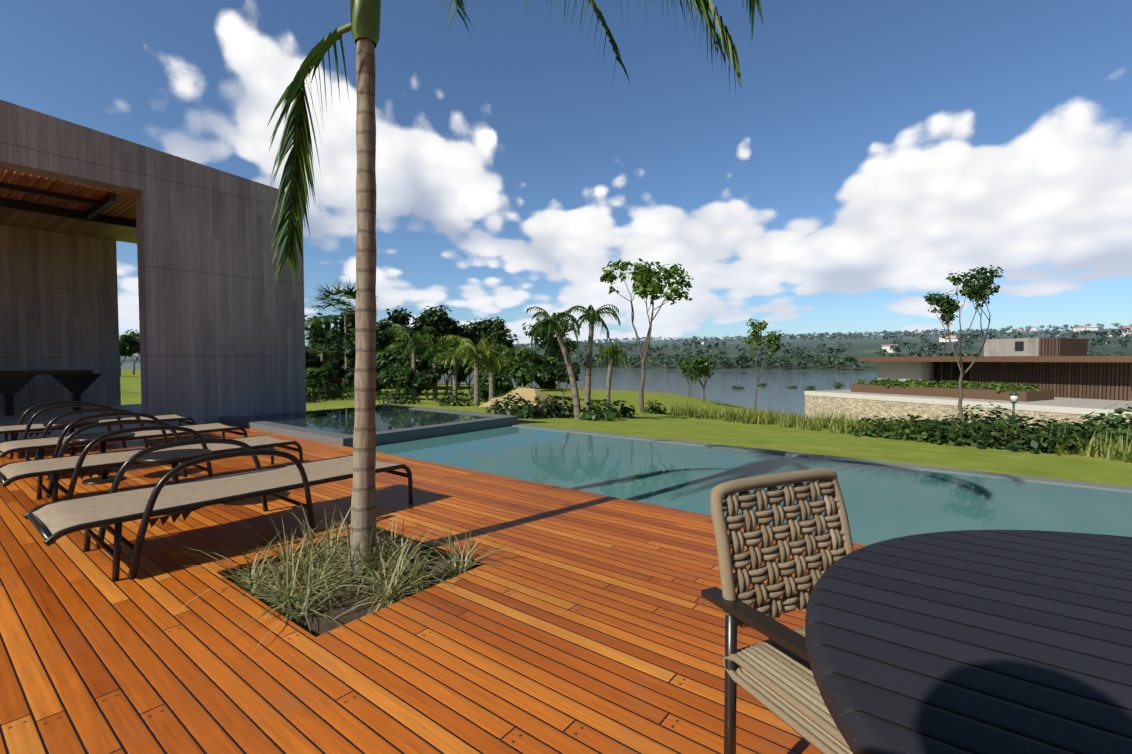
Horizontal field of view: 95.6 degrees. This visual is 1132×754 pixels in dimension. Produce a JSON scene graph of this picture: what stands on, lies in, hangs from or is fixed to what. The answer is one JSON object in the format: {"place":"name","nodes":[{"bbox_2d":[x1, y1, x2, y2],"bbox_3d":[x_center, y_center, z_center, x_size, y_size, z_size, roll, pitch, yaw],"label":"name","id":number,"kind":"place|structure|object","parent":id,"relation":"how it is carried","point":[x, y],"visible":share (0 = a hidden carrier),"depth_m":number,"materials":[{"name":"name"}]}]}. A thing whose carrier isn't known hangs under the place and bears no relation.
{"place":"outdoors","nodes":[
{"label":"outdoors","id":0,"kind":"place"},
{"bbox_2d":[0,100,305,425],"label":"pavilion","id":1,"kind":"structure","parent":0,"point":[222,323],"depth_m":9.54,"materials":[{"name":"grey wood"}]},
{"bbox_2d":[0,168,135,219],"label":"pavilion ceiling slats","id":2,"kind":"object","parent":1,"relation":"attached to","point":[123,205],"visible":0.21,"depth_m":8.57,"materials":[{"name":"brown wood"}]},
{"bbox_2d":[0,207,136,243],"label":"ceiling beam","id":3,"kind":"structure","parent":1,"relation":"attached to","point":[24,219],"depth_m":10.66,"materials":[{"name":"brown wood"}]},
{"bbox_2d":[0,423,867,753],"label":"deck floor","id":4,"kind":"structure","parent":0,"point":[588,623],"depth_m":2.13,"materials":[{"name":"brown wood"}]},
{"bbox_2d":[43,420,98,455],"bbox_3d":[-5.719,0.737,5.944,0.470,0.430,0.470,1,2,37],"label":"side table","id":5,"kind":"object","parent":4,"relation":"on","point":[66,424],"visible":0.56,"depth_m":5.90,"materials":[{"name":"black metal"}]},
{"bbox_2d":[0,401,196,458],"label":"lounge chair","id":6,"kind":"object","parent":4,"relation":"on","point":[16,430],"visible":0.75,"depth_m":6.49,"materials":[{"name":"beige fabric"}]},
{"bbox_2d":[70,432,134,484],"bbox_3d":[-4.396,0.772,4.875,0.470,0.430,0.470,1,2,37],"label":"side table","id":7,"kind":"object","parent":4,"relation":"on","point":[103,478],"visible":0.81,"depth_m":4.82,"materials":[{"name":"black metal"}]},
{"bbox_2d":[0,408,247,479],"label":"lounge chair","id":8,"kind":"object","parent":4,"relation":"on","point":[41,444],"visible":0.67,"depth_m":5.41,"materials":[{"name":"beige fabric"}]},
{"bbox_2d":[0,419,302,501],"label":"lounge chair","id":9,"kind":"object","parent":4,"relation":"on","point":[54,468],"visible":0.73,"depth_m":4.24,"materials":[{"name":"beige fabric"}]},
{"bbox_2d":[136,449,211,515],"bbox_3d":[-2.999,0.804,3.938,0.470,0.430,0.470,1,2,37],"label":"side table","id":10,"kind":"object","parent":4,"relation":"on","point":[174,457],"visible":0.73,"depth_m":3.86,"materials":[{"name":"black metal"}]},
{"bbox_2d":[23,438,412,581],"bbox_3d":[-2.135,0.734,3.487,0.772,0.607,2.088,1,2,38],"label":"lounge chair","id":11,"kind":"object","parent":4,"relation":"on","point":[52,522],"visible":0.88,"depth_m":3.12,"materials":[{"name":"black"}]},
{"bbox_2d":[228,536,470,636],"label":"planter soil","id":12,"kind":"structure","parent":4,"relation":"on","point":[319,624],"depth_m":2.61,"materials":[{"name":"brown soil"}]},
{"bbox_2d":[174,502,527,657],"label":"planter grass","id":13,"kind":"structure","parent":12,"relation":"on","point":[310,560],"depth_m":2.76,"materials":[{"name":"green plant"}]},
{"bbox_2d":[267,0,762,577],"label":"palm","id":14,"kind":"object","parent":12,"relation":"on","point":[363,509],"depth_m":2.91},
{"bbox_2d":[349,0,380,47],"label":"palm crownshaft","id":15,"kind":"object","parent":14,"relation":"attached to","point":[365,18],"visible":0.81,"depth_m":2.86,"materials":[{"name":"green"}]},
{"bbox_2d":[287,0,724,250],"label":"palm frond stems","id":16,"kind":"object","parent":14,"relation":"attached to","point":[343,29],"visible":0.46,"depth_m":3.13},
{"bbox_2d":[701,468,853,753],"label":"chair","id":17,"kind":"object","parent":4,"relation":"on","point":[773,674],"visible":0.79,"depth_m":1.29,"materials":[{"name":"beige wicker"}]},
{"bbox_2d":[805,530,1131,753],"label":"dining table","id":18,"kind":"object","parent":4,"relation":"on","point":[986,642],"visible":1,"depth_m":0.73,"materials":[{"name":"black wood"}]},
{"bbox_2d":[121,362,876,416],"bbox_3d":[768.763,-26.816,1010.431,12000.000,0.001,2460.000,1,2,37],"label":"lake water","id":19,"kind":"structure","parent":0,"point":[775,392],"depth_m":154.56,"materials":[{"name":"blue liquid"}]},
{"bbox_2d":[0,0,1131,355],"label":"sky","id":20,"kind":"structure","parent":0,"point":[867,153],"materials":[{"name":"blue"}]},
{"bbox_2d":[120,329,1131,486],"bbox_3d":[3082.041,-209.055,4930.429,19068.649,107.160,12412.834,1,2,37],"label":"terrain","id":21,"kind":"structure","parent":0,"point":[1064,466],"depth_m":16.25,"materials":[{"name":"green plant"}]},
{"bbox_2d":[0,404,148,440],"bbox_3d":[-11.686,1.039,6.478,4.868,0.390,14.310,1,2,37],"label":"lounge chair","id":22,"kind":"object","parent":21,"relation":"on","point":[43,417],"depth_m":9.27,"materials":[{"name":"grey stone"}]},
{"bbox_2d":[0,370,100,415],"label":"table","id":23,"kind":"object","parent":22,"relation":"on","point":[76,383],"visible":0.85,"depth_m":10.04,"materials":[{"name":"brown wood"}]},
{"bbox_2d":[312,377,342,396],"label":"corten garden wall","id":24,"kind":"structure","parent":21,"relation":"on","point":[337,381],"depth_m":33.91,"materials":[{"name":"metal"}]},
{"bbox_2d":[219,404,518,446],"bbox_3d":[-3.630,1.382,9.523,4.280,1.300,3.450,1,2,37],"label":"spa rim","id":25,"kind":"object","parent":21,"relation":"on","point":[419,432],"visible":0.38,"depth_m":8.15,"materials":[{"name":"grey stone"}]},
{"bbox_2d":[239,406,490,434],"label":"spa water","id":26,"kind":"structure","parent":25,"relation":"in","point":[341,420],"depth_m":9.36,"materials":[{"name":"teal liquid"}]},
{"bbox_2d":[320,315,613,419],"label":"tree trunks","id":27,"kind":"object","parent":21,"relation":"on","point":[575,395],"visible":0.62,"depth_m":21.68,"materials":[{"name":"plant"}]},
{"bbox_2d":[305,293,622,369],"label":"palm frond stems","id":28,"kind":"object","parent":27,"relation":"attached to","point":[543,322],"visible":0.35,"depth_m":27.90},
{"bbox_2d":[440,330,518,381],"bbox_3d":[-4.618,-1.079,27.284,3.819,2.838,3.755,1,2,37],"label":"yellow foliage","id":29,"kind":"object","parent":28,"relation":"attached to","point":[470,346],"visible":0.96,"depth_m":27.03,"materials":[{"name":"green plant"}]},
{"bbox_2d":[120,318,1129,402],"bbox_3d":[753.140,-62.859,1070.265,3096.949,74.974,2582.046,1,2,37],"label":"trees","id":30,"kind":"object","parent":21,"relation":"on","point":[549,354],"visible":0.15,"depth_m":94.25,"materials":[{"name":"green plant"}]},
{"bbox_2d":[119,265,1131,456],"bbox_3d":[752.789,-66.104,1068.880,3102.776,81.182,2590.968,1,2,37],"label":"foliage","id":31,"kind":"object","parent":21,"relation":"on","point":[390,377],"visible":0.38,"depth_m":31.71,"materials":[{"name":"green plant"}]},
{"bbox_2d":[306,269,990,421],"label":"trees","id":32,"kind":"object","parent":21,"relation":"on","point":[641,388],"visible":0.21,"depth_m":26.43,"materials":[{"name":"brown plant"}]},
{"bbox_2d":[305,305,1131,455],"bbox_3d":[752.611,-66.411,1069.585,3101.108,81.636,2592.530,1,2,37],"label":"dark foliage","id":33,"kind":"object","parent":21,"relation":"on","point":[425,377],"visible":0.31,"depth_m":38.38,"materials":[{"name":"green plant"}]},
{"bbox_2d":[381,258,1130,446],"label":"foliage","id":34,"kind":"object","parent":21,"relation":"on","point":[643,274],"visible":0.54,"depth_m":26.46,"materials":[{"name":"green plant"}]},
{"bbox_2d":[511,424,1131,491],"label":"pool edge","id":35,"kind":"object","parent":21,"relation":"on","point":[1026,478],"visible":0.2,"depth_m":5.99,"materials":[{"name":"grey stone"}]},
{"bbox_2d":[516,325,1131,352],"bbox_3d":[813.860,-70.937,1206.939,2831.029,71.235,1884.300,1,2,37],"label":"houses","id":36,"kind":"structure","parent":21,"relation":"on","point":[954,339],"depth_m":738.34,"materials":[{"name":"grey"}]},
{"bbox_2d":[662,401,1131,462],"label":"shrubs","id":37,"kind":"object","parent":21,"relation":"on","point":[1108,451],"depth_m":15.57,"materials":[{"name":"green plant"}]},
{"bbox_2d":[804,338,1131,429],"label":"neighbour house","id":38,"kind":"structure","parent":21,"relation":"on","point":[1071,379],"depth_m":30.05,"materials":[{"name":"stone"}]},
{"bbox_2d":[854,378,1040,391],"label":"neighbour bed plants","id":39,"kind":"object","parent":38,"relation":"on","point":[1000,386],"visible":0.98,"depth_m":30.49,"materials":[{"name":"green plant"}]},
{"bbox_2d":[1009,390,1018,423],"bbox_3d":[14.855,1.272,17.030,0.259,1.700,0.259,1,2,15],"label":"garden lamp post","id":40,"kind":"object","parent":21,"relation":"on","point":[1013,397],"visible":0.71,"depth_m":16.99,"materials":[{"name":"green metal"}]},
{"bbox_2d":[376,426,1131,544],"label":"pool water","id":41,"kind":"structure","parent":0,"point":[882,502],"depth_m":5.11,"materials":[{"name":"teal liquid"}]},
{"bbox_3d":[-1.753,1.368,22.300,3.948,0.340,2.972,1,2,37],"label":"straw mound","id":42,"kind":"object","parent":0,"visible":0},
{"bbox_2d":[480,388,570,409],"bbox_3d":[-1.756,1.233,22.335,3.400,1.507,2.400,1,2,37],"label":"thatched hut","id":43,"kind":"object","parent":42,"relation":"on","point":[527,394],"visible":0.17,"depth_m":21.98,"materials":[{"name":"brown"}]}
]}

